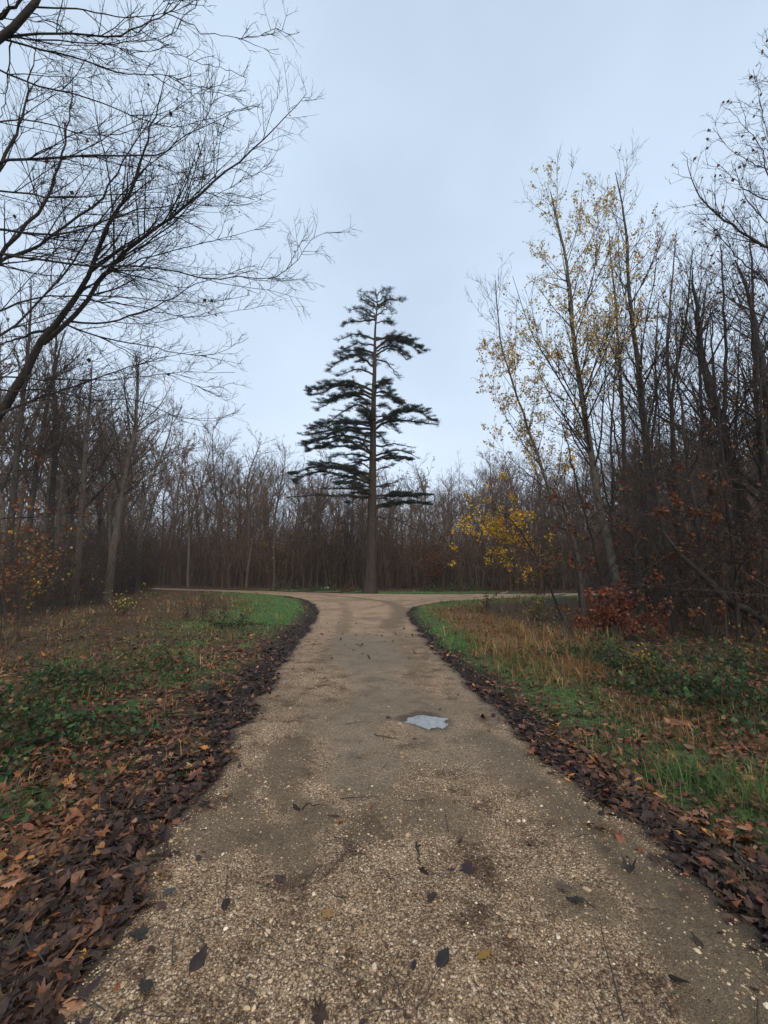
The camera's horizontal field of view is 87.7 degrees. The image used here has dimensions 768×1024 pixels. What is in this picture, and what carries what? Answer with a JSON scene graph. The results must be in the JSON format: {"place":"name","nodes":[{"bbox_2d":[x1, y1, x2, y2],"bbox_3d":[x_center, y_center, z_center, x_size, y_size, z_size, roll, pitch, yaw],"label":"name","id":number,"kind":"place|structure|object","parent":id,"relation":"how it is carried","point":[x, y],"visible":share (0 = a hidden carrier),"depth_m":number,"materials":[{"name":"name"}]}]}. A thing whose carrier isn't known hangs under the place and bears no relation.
{"place":"outdoors","nodes":[
{"label":"outdoors","id":0,"kind":"place"},
{"bbox_2d":[0,569,767,1021],"bbox_3d":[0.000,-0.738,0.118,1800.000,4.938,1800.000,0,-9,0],"label":"ground","id":1,"kind":"structure","parent":0,"point":[128,627],"depth_m":6.13,"materials":[{"name":"green plant"}]},
{"bbox_2d":[0,328,31,578],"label":"woodland tree","id":2,"kind":"object","parent":1,"relation":"on","point":[2,513],"visible":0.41,"depth_m":20.10,"materials":[{"name":"brown plant"}]},
{"bbox_2d":[0,318,51,488],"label":"woodland tree","id":3,"kind":"object","parent":1,"relation":"on","point":[9,365],"visible":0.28,"depth_m":25.91,"materials":[{"name":"brown plant"}]},
{"bbox_2d":[0,346,69,588],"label":"woodland tree","id":4,"kind":"object","parent":1,"relation":"on","point":[20,509],"visible":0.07,"depth_m":38.89,"materials":[{"name":"brown plant"}]},
{"bbox_2d":[0,369,87,498],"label":"woodland tree","id":5,"kind":"object","parent":1,"relation":"on","point":[5,480],"visible":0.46,"depth_m":20.87,"materials":[{"name":"brown plant"}]},
{"bbox_2d":[0,376,90,590],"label":"woodland tree","id":6,"kind":"object","parent":1,"relation":"on","point":[41,488],"visible":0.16,"depth_m":28.94,"materials":[{"name":"brown plant"}]},
{"bbox_2d":[2,304,90,607],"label":"ash tree","id":7,"kind":"object","parent":1,"relation":"on","point":[35,479],"visible":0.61,"depth_m":20.45,"materials":[{"name":"brown plant"}]},
{"bbox_2d":[0,446,98,650],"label":"oak sapling","id":8,"kind":"object","parent":1,"relation":"on","point":[18,562],"visible":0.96,"depth_m":8.67,"materials":[{"name":"brown plant"}]},
{"bbox_2d":[0,500,103,626],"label":"hazel shrub","id":9,"kind":"object","parent":1,"relation":"on","point":[37,571],"visible":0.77,"depth_m":11.91,"materials":[{"name":"brown plant"}]},
{"bbox_2d":[0,298,105,605],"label":"ash tree","id":10,"kind":"object","parent":1,"relation":"on","point":[53,479],"visible":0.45,"depth_m":22.68,"materials":[{"name":"brown plant"}]},
{"bbox_2d":[0,650,105,705],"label":"bramble bush","id":11,"kind":"object","parent":1,"relation":"on","point":[49,665],"visible":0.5,"depth_m":5.35,"materials":[{"name":"green plant"}]},
{"bbox_2d":[0,269,114,612],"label":"ash tree","id":12,"kind":"object","parent":1,"relation":"on","point":[16,459],"visible":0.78,"depth_m":18.81,"materials":[{"name":"brown plant"}]},
{"bbox_2d":[13,386,106,599],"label":"woodland tree","id":13,"kind":"object","parent":1,"relation":"on","point":[61,498],"visible":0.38,"depth_m":28.58,"materials":[{"name":"brown plant"}]},
{"bbox_2d":[0,682,122,784],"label":"bramble bush","id":14,"kind":"object","parent":1,"relation":"on","point":[26,737],"visible":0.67,"depth_m":3.58,"materials":[{"name":"green plant"}]},
{"bbox_2d":[14,344,115,505],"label":"woodland tree","id":15,"kind":"object","parent":1,"relation":"on","point":[74,424],"visible":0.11,"depth_m":38.38,"materials":[{"name":"brown plant"}]},
{"bbox_2d":[0,664,149,731],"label":"bramble bush","id":16,"kind":"object","parent":1,"relation":"on","point":[44,679],"visible":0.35,"depth_m":4.74,"materials":[{"name":"green plant"}]},
{"bbox_2d":[18,346,134,602],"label":"ash tree","id":17,"kind":"object","parent":1,"relation":"on","point":[84,484],"visible":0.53,"depth_m":25.92,"materials":[{"name":"grey plant"}]},
{"bbox_2d":[0,679,172,772],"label":"bramble bush","id":18,"kind":"object","parent":1,"relation":"on","point":[119,723],"visible":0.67,"depth_m":3.80,"materials":[{"name":"green plant"}]},
{"bbox_2d":[0,494,174,621],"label":"thicket","id":19,"kind":"object","parent":1,"relation":"on","point":[125,567],"visible":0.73,"depth_m":24.41,"materials":[{"name":"brown plant"}]},
{"bbox_2d":[46,368,140,595],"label":"woodland tree","id":20,"kind":"object","parent":1,"relation":"on","point":[75,481],"visible":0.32,"depth_m":32.24,"materials":[{"name":"brown plant"}]},
{"bbox_2d":[4,643,206,706],"bbox_3d":[-3.658,2.185,5.478,2.245,0.851,1.532,4,-10,-21],"label":"bramble bush","id":21,"kind":"object","parent":1,"relation":"on","point":[114,679],"visible":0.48,"depth_m":5.50,"materials":[{"name":"green plant"}]},
{"bbox_2d":[70,392,147,594],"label":"woodland tree","id":22,"kind":"object","parent":1,"relation":"on","point":[99,510],"visible":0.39,"depth_m":33.60,"materials":[{"name":"brown plant"}]},
{"bbox_2d":[78,388,145,548],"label":"woodland tree","id":23,"kind":"object","parent":1,"relation":"on","point":[110,495],"visible":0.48,"depth_m":31.04,"materials":[{"name":"brown plant"}]},
{"bbox_2d":[76,582,148,615],"bbox_3d":[-9.768,3.134,14.623,1.872,1.314,1.732,0,-9,0],"label":"hazel shrub","id":24,"kind":"object","parent":1,"relation":"on","point":[120,605],"visible":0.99,"depth_m":14.57,"materials":[{"name":"yellow plant"}]},
{"bbox_2d":[68,379,162,563],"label":"woodland tree","id":25,"kind":"object","parent":1,"relation":"on","point":[132,506],"visible":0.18,"depth_m":45.52,"materials":[{"name":"brown plant"}]},
{"bbox_2d":[88,324,185,601],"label":"ash tree","id":26,"kind":"object","parent":1,"relation":"on","point":[119,503],"visible":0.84,"depth_m":26.86,"materials":[{"name":"grey plant"}]},
{"bbox_2d":[0,0,300,160],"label":"overhanging tree","id":27,"kind":"object","parent":1,"relation":"on","point":[9,31],"visible":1,"depth_m":6.20,"materials":[{"name":"brown plant"}]},
{"bbox_2d":[126,389,209,592],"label":"woodland tree","id":28,"kind":"object","parent":1,"relation":"on","point":[145,493],"visible":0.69,"depth_m":38.64,"materials":[{"name":"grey plant"}]},
{"bbox_2d":[147,437,199,585],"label":"woodland tree","id":29,"kind":"object","parent":1,"relation":"on","point":[166,561],"visible":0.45,"depth_m":63.24,"materials":[{"name":"grey plant"}]},
{"bbox_2d":[131,642,225,673],"bbox_3d":[-3.525,2.534,6.976,1.634,0.517,1.365,0,-9,0],"label":"bramble bush","id":30,"kind":"object","parent":1,"relation":"on","point":[163,662],"visible":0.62,"depth_m":6.88,"materials":[{"name":"green plant"}]},
{"bbox_2d":[0,18,362,526],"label":"hornbeam tree","id":31,"kind":"object","parent":1,"relation":"on","point":[51,332],"visible":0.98,"depth_m":7.29,"materials":[{"name":"brown plant"}]},
{"bbox_2d":[164,420,211,587],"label":"woodland tree","id":32,"kind":"object","parent":1,"relation":"on","point":[188,527],"visible":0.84,"depth_m":54.13,"materials":[{"name":"brown plant"}]},
{"bbox_2d":[168,431,228,581],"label":"woodland tree","id":33,"kind":"object","parent":1,"relation":"on","point":[191,478],"visible":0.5,"depth_m":61.85,"materials":[{"name":"brown plant"}]},
{"bbox_2d":[191,459,219,585],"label":"woodland tree","id":34,"kind":"object","parent":1,"relation":"on","point":[205,506],"visible":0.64,"depth_m":59.54,"materials":[{"name":"grey plant"}]},
{"bbox_2d":[184,405,239,587],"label":"woodland tree","id":35,"kind":"object","parent":1,"relation":"on","point":[212,482],"visible":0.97,"depth_m":50.89,"materials":[{"name":"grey plant"}]},
{"bbox_2d":[187,437,252,584],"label":"woodland tree","id":36,"kind":"object","parent":1,"relation":"on","point":[221,487],"visible":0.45,"depth_m":65.70,"materials":[{"name":"grey plant"}]},
{"bbox_2d":[192,600,265,631],"bbox_3d":[-4.480,3.134,11.756,2.124,1.053,2.283,0,-9,0],"label":"bramble bush","id":37,"kind":"object","parent":1,"relation":"on","point":[225,624],"visible":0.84,"depth_m":11.75,"materials":[{"name":"green plant"}]},
{"bbox_2d":[215,418,283,585],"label":"woodland tree","id":38,"kind":"object","parent":1,"relation":"on","point":[247,485],"visible":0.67,"depth_m":60.44,"materials":[{"name":"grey plant"}]},
{"bbox_2d":[245,454,284,587],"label":"woodland tree","id":39,"kind":"object","parent":1,"relation":"on","point":[248,565],"visible":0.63,"depth_m":54.16,"materials":[{"name":"grey plant"}]},
{"bbox_2d":[243,440,311,587],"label":"woodland tree","id":40,"kind":"object","parent":1,"relation":"on","point":[278,491],"visible":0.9,"depth_m":51.07,"materials":[{"name":"grey plant"}]},
{"bbox_2d":[256,520,303,587],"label":"beech sapling","id":41,"kind":"object","parent":1,"relation":"on","point":[280,568],"visible":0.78,"depth_m":49.60,"materials":[{"name":"brown plant"}]},
{"bbox_2d":[289,475,331,587],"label":"woodland tree","id":42,"kind":"object","parent":1,"relation":"on","point":[316,537],"visible":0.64,"depth_m":52.71,"materials":[{"name":"brown plant"}]},
{"bbox_2d":[289,449,346,585],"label":"woodland tree","id":43,"kind":"object","parent":1,"relation":"on","point":[324,479],"visible":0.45,"depth_m":60.35,"materials":[{"name":"grey plant"}]},
{"bbox_2d":[284,286,440,593],"bbox_3d":[-1.982,-7.806,39.062,12.215,31.473,11.859,9,-13,-44],"label":"cedar tree","id":44,"kind":"object","parent":1,"relation":"on","point":[371,422],"visible":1,"depth_m":39.03,"materials":[{"name":"green plant"}]},
{"bbox_2d":[0,451,759,590],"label":"forest thicket","id":45,"kind":"object","parent":1,"relation":"on","point":[200,547],"visible":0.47,"depth_m":52.34,"materials":[{"name":"brown plant"}]},
{"bbox_2d":[0,586,766,667],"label":"turf","id":46,"kind":"structure","parent":1,"relation":"on","point":[294,605],"depth_m":14.12,"materials":[{"name":"green plant"}]},
{"bbox_2d":[0,648,767,1023],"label":"leaf litter","id":47,"kind":"object","parent":1,"relation":"on","point":[50,982],"visible":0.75,"depth_m":2.49,"materials":[{"name":"brown plant"}]},
{"bbox_2d":[0,590,767,893],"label":"dry grass","id":48,"kind":"structure","parent":1,"relation":"on","point":[504,645],"depth_m":7.30,"materials":[{"name":"plant"}]},
{"bbox_2d":[0,614,767,1023],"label":"twig litter","id":49,"kind":"object","parent":1,"relation":"on","point":[334,836],"visible":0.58,"depth_m":2.44,"materials":[{"name":"brown plant"}]},
{"bbox_2d":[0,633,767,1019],"bbox_3d":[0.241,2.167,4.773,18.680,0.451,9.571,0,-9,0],"label":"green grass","id":50,"kind":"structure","parent":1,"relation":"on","point":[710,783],"depth_m":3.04,"materials":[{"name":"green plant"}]},
{"bbox_2d":[0,590,767,869],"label":"herbs","id":51,"kind":"object","parent":1,"relation":"on","point":[35,814],"visible":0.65,"depth_m":5.19,"materials":[{"name":"green plant"}]},
{"bbox_2d":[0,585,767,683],"bbox_3d":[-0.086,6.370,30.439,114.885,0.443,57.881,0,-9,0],"label":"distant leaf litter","id":52,"kind":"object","parent":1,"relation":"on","point":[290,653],"visible":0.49,"depth_m":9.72,"materials":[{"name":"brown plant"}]},
{"bbox_2d":[365,459,410,585],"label":"woodland tree","id":53,"kind":"object","parent":1,"relation":"on","point":[393,509],"visible":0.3,"depth_m":62.06,"materials":[{"name":"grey plant"}]},
{"bbox_2d":[405,532,450,588],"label":"beech sapling","id":54,"kind":"object","parent":1,"relation":"on","point":[436,573],"visible":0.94,"depth_m":45.25,"materials":[{"name":"brown plant"}]},
{"bbox_2d":[399,455,459,581],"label":"woodland tree","id":55,"kind":"object","parent":1,"relation":"on","point":[434,497],"visible":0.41,"depth_m":68.34,"materials":[{"name":"grey plant"}]},
{"bbox_2d":[420,471,475,587],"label":"woodland tree","id":56,"kind":"object","parent":1,"relation":"on","point":[447,507],"visible":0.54,"depth_m":54.60,"materials":[{"name":"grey plant"}]},
{"bbox_2d":[451,462,505,586],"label":"woodland tree","id":57,"kind":"object","parent":1,"relation":"on","point":[468,583],"visible":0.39,"depth_m":58.33,"materials":[{"name":"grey plant"}]},
{"bbox_2d":[448,472,573,618],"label":"field maple tree","id":58,"kind":"object","parent":1,"relation":"on","point":[493,526],"visible":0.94,"depth_m":15.27,"materials":[{"name":"yellow plant"}]},
{"bbox_2d":[464,257,586,613],"bbox_3d":[6.077,-3.737,17.710,4.641,16.320,4.070,0,-9,0],"label":"aspen tree","id":59,"kind":"object","parent":1,"relation":"on","point":[530,439],"visible":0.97,"depth_m":17.96,"materials":[{"name":"grey plant"}]},
{"bbox_2d":[507,537,562,595],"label":"beech sapling","id":60,"kind":"object","parent":1,"relation":"on","point":[535,575],"visible":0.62,"depth_m":33.43,"materials":[{"name":"brown plant"}]},
{"bbox_2d":[514,449,557,589],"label":"woodland tree","id":61,"kind":"object","parent":1,"relation":"on","point":[532,508],"visible":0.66,"depth_m":46.03,"materials":[{"name":"grey plant"}]},
{"bbox_2d":[519,447,575,587],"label":"woodland tree","id":62,"kind":"object","parent":1,"relation":"on","point":[541,496],"visible":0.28,"depth_m":52.34,"materials":[{"name":"grey plant"}]},
{"bbox_2d":[479,142,667,612],"bbox_3d":[7.737,-6.529,17.258,8.117,21.702,6.448,5,-10,-29],"label":"aspen tree","id":63,"kind":"object","parent":1,"relation":"on","point":[584,422],"visible":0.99,"depth_m":17.08,"materials":[{"name":"yellow plant"}]},
{"bbox_2d":[528,457,625,607],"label":"young hornbeam","id":64,"kind":"object","parent":1,"relation":"on","point":[578,590],"visible":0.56,"depth_m":19.94,"materials":[{"name":"brown plant"}]},
{"bbox_2d":[536,626,635,664],"bbox_3d":[3.847,2.486,7.267,1.759,0.760,1.826,-6,-11,34],"label":"bramble bush","id":65,"kind":"object","parent":1,"relation":"on","point":[575,647],"visible":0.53,"depth_m":7.20,"materials":[{"name":"green plant"}]},
{"bbox_2d":[495,399,693,625],"bbox_3d":[6.725,-0.116,13.505,5.960,7.885,4.394,-7,-11,37],"label":"young hornbeam","id":66,"kind":"object","parent":1,"relation":"on","point":[597,563],"visible":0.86,"depth_m":13.34,"materials":[{"name":"brown plant"}]},
{"bbox_2d":[559,570,641,636],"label":"oak sapling","id":67,"kind":"object","parent":1,"relation":"on","point":[605,611],"visible":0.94,"depth_m":10.62,"materials":[{"name":"brown plant"}]},
{"bbox_2d":[553,210,650,612],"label":"poplar tree","id":68,"kind":"object","parent":1,"relation":"on","point":[623,437],"visible":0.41,"depth_m":18.38,"materials":[{"name":"grey plant"}]},
{"bbox_2d":[525,634,678,675],"bbox_3d":[3.800,2.449,6.688,2.362,0.600,1.440,2,-9,-14],"label":"bramble bush","id":69,"kind":"object","parent":1,"relation":"on","point":[609,664],"visible":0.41,"depth_m":6.48,"materials":[{"name":"green plant"}]},
{"bbox_2d":[543,322,666,603],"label":"hornbeam tree","id":70,"kind":"object","parent":1,"relation":"on","point":[612,487],"visible":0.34,"depth_m":21.70,"materials":[{"name":"brown plant"}]},
{"bbox_2d":[559,371,662,585],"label":"young hornbeam","id":71,"kind":"object","parent":1,"relation":"on","point":[602,469],"visible":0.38,"depth_m":18.89,"materials":[{"name":"brown plant"}]},
{"bbox_2d":[502,368,762,627],"bbox_3d":[6.765,-0.499,12.760,6.783,8.395,5.219,0,-9,0],"label":"young hornbeam","id":72,"kind":"object","parent":1,"relation":"on","point":[635,564],"visible":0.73,"depth_m":12.06,"materials":[{"name":"brown plant"}]},
{"bbox_2d":[552,294,719,612],"bbox_3d":[11.585,-3.277,18.082,6.952,15.656,5.620,3,-10,-18],"label":"hornbeam tree","id":73,"kind":"object","parent":1,"relation":"on","point":[646,559],"visible":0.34,"depth_m":18.11,"materials":[{"name":"brown plant"}]},
{"bbox_2d":[612,593,674,641],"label":"oak sapling","id":74,"kind":"object","parent":1,"relation":"on","point":[639,623],"visible":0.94,"depth_m":9.55,"materials":[{"name":"brown plant"}]},
{"bbox_2d":[588,133,707,616],"bbox_3d":[10.635,-6.540,16.419,4.218,21.496,5.004,4,-10,-25],"label":"poplar tree","id":75,"kind":"object","parent":1,"relation":"on","point":[637,363],"visible":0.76,"depth_m":16.30,"materials":[{"name":"brown plant"}]},
{"bbox_2d":[536,438,767,627],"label":"leaning tree","id":76,"kind":"object","parent":1,"relation":"on","point":[728,599],"visible":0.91,"depth_m":9.71,"materials":[{"name":"brown plant"}]},
{"bbox_2d":[556,628,752,706],"bbox_3d":[3.745,2.167,5.604,2.130,1.061,2.258,-7,-11,36],"label":"bramble bush","id":77,"kind":"object","parent":1,"relation":"on","point":[632,684],"visible":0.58,"depth_m":5.45,"materials":[{"name":"green plant"}]},
{"bbox_2d":[562,465,767,643],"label":"thicket","id":78,"kind":"object","parent":1,"relation":"on","point":[656,591],"visible":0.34,"depth_m":11.84,"materials":[{"name":"brown plant"}]},
{"bbox_2d":[594,338,741,614],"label":"young hornbeam","id":79,"kind":"object","parent":1,"relation":"on","point":[658,564],"visible":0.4,"depth_m":15.25,"materials":[{"name":"brown plant"}]},
{"bbox_2d":[572,304,767,637],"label":"young hornbeam","id":80,"kind":"object","parent":1,"relation":"on","point":[693,500],"visible":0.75,"depth_m":10.80,"materials":[{"name":"brown plant"}]},
{"bbox_2d":[580,278,767,642],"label":"young hornbeam","id":81,"kind":"object","parent":1,"relation":"on","point":[734,569],"visible":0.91,"depth_m":9.64,"materials":[{"name":"brown plant"}]},
{"bbox_2d":[581,211,767,619],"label":"hornbeam tree","id":82,"kind":"object","parent":1,"relation":"on","point":[671,445],"visible":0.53,"depth_m":15.13,"materials":[{"name":"brown plant"}]},
{"bbox_2d":[599,339,767,634],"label":"young hornbeam","id":83,"kind":"object","parent":1,"relation":"on","point":[669,582],"visible":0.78,"depth_m":11.18,"materials":[{"name":"brown plant"}]},
{"bbox_2d":[604,218,765,614],"bbox_3d":[13.445,-5.288,17.821,5.221,19.532,5.703,7,-11,-36],"label":"poplar tree","id":84,"kind":"object","parent":1,"relation":"on","point":[668,395],"visible":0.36,"depth_m":17.97,"materials":[{"name":"grey plant"}]},
{"bbox_2d":[603,258,767,609],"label":"young hornbeam","id":85,"kind":"object","parent":1,"relation":"on","point":[762,411],"visible":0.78,"depth_m":9.52,"materials":[{"name":"brown plant"}]},
{"bbox_2d":[605,645,767,710],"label":"bramble bush","id":86,"kind":"object","parent":1,"relation":"on","point":[653,682],"visible":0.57,"depth_m":5.32,"materials":[{"name":"green plant"}]},
{"bbox_2d":[607,194,767,625],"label":"hornbeam tree","id":87,"kind":"object","parent":1,"relation":"on","point":[725,379],"visible":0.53,"depth_m":13.83,"materials":[{"name":"brown plant"}]},
{"bbox_2d":[616,185,767,622],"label":"oak tree","id":88,"kind":"object","parent":1,"relation":"on","point":[698,335],"visible":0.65,"depth_m":14.39,"materials":[{"name":"brown plant"}]},
{"bbox_2d":[624,644,767,737],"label":"bramble bush","id":89,"kind":"object","parent":1,"relation":"on","point":[744,721],"visible":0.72,"depth_m":4.34,"materials":[{"name":"green plant"}]},
{"bbox_2d":[631,247,761,547],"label":"oak tree","id":90,"kind":"object","parent":1,"relation":"on","point":[700,384],"visible":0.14,"depth_m":20.27,"materials":[{"name":"brown plant"}]},
{"bbox_2d":[631,207,767,626],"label":"hornbeam tree","id":91,"kind":"object","parent":1,"relation":"on","point":[762,479],"visible":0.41,"depth_m":13.52,"materials":[{"name":"brown plant"}]},
{"bbox_2d":[635,626,767,678],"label":"bramble bush","id":92,"kind":"object","parent":1,"relation":"on","point":[733,655],"visible":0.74,"depth_m":6.79,"materials":[{"name":"green plant"}]},
{"bbox_2d":[666,408,742,622],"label":"woodland tree","id":93,"kind":"object","parent":1,"relation":"on","point":[698,480],"visible":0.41,"depth_m":13.26,"materials":[{"name":"grey plant"}]},
{"bbox_2d":[643,173,767,495],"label":"hornbeam tree","id":94,"kind":"object","parent":1,"relation":"on","point":[732,350],"visible":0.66,"depth_m":12.36,"materials":[{"name":"brown plant"}]},
{"bbox_2d":[660,187,767,508],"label":"oak tree","id":95,"kind":"object","parent":1,"relation":"on","point":[764,386],"visible":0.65,"depth_m":12.99,"materials":[{"name":"brown plant"}]},
{"bbox_2d":[661,30,767,359],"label":"oak tree","id":96,"kind":"object","parent":1,"relation":"on","point":[752,240],"visible":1,"depth_m":9.45,"materials":[{"name":"brown plant"}]},
{"bbox_2d":[664,292,767,557],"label":"hornbeam tree","id":97,"kind":"object","parent":1,"relation":"on","point":[698,372],"visible":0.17,"depth_m":18.56,"materials":[{"name":"brown plant"}]},
{"bbox_2d":[669,299,767,620],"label":"young hornbeam","id":98,"kind":"object","parent":1,"relation":"on","point":[728,464],"visible":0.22,"depth_m":14.20,"materials":[{"name":"brown plant"}]},
{"bbox_2d":[689,652,767,716],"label":"bramble bush","id":99,"kind":"object","parent":1,"relation":"on","point":[746,687],"visible":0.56,"depth_m":4.61,"materials":[{"name":"green plant"}]},
{"bbox_2d":[0,0,767,565],"label":"sky","id":100,"kind":"structure","parent":0,"point":[427,128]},
{"bbox_2d":[0,587,767,1023],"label":"path","id":101,"kind":"structure","parent":0,"point":[359,745],"depth_m":2.10,"materials":[{"name":"beige gravel"}]},
{"bbox_2d":[405,715,447,729],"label":"puddle","id":102,"kind":"object","parent":101,"relation":"on","point":[427,722],"visible":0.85,"depth_m":4.48,"materials":[{"name":"liquid"}]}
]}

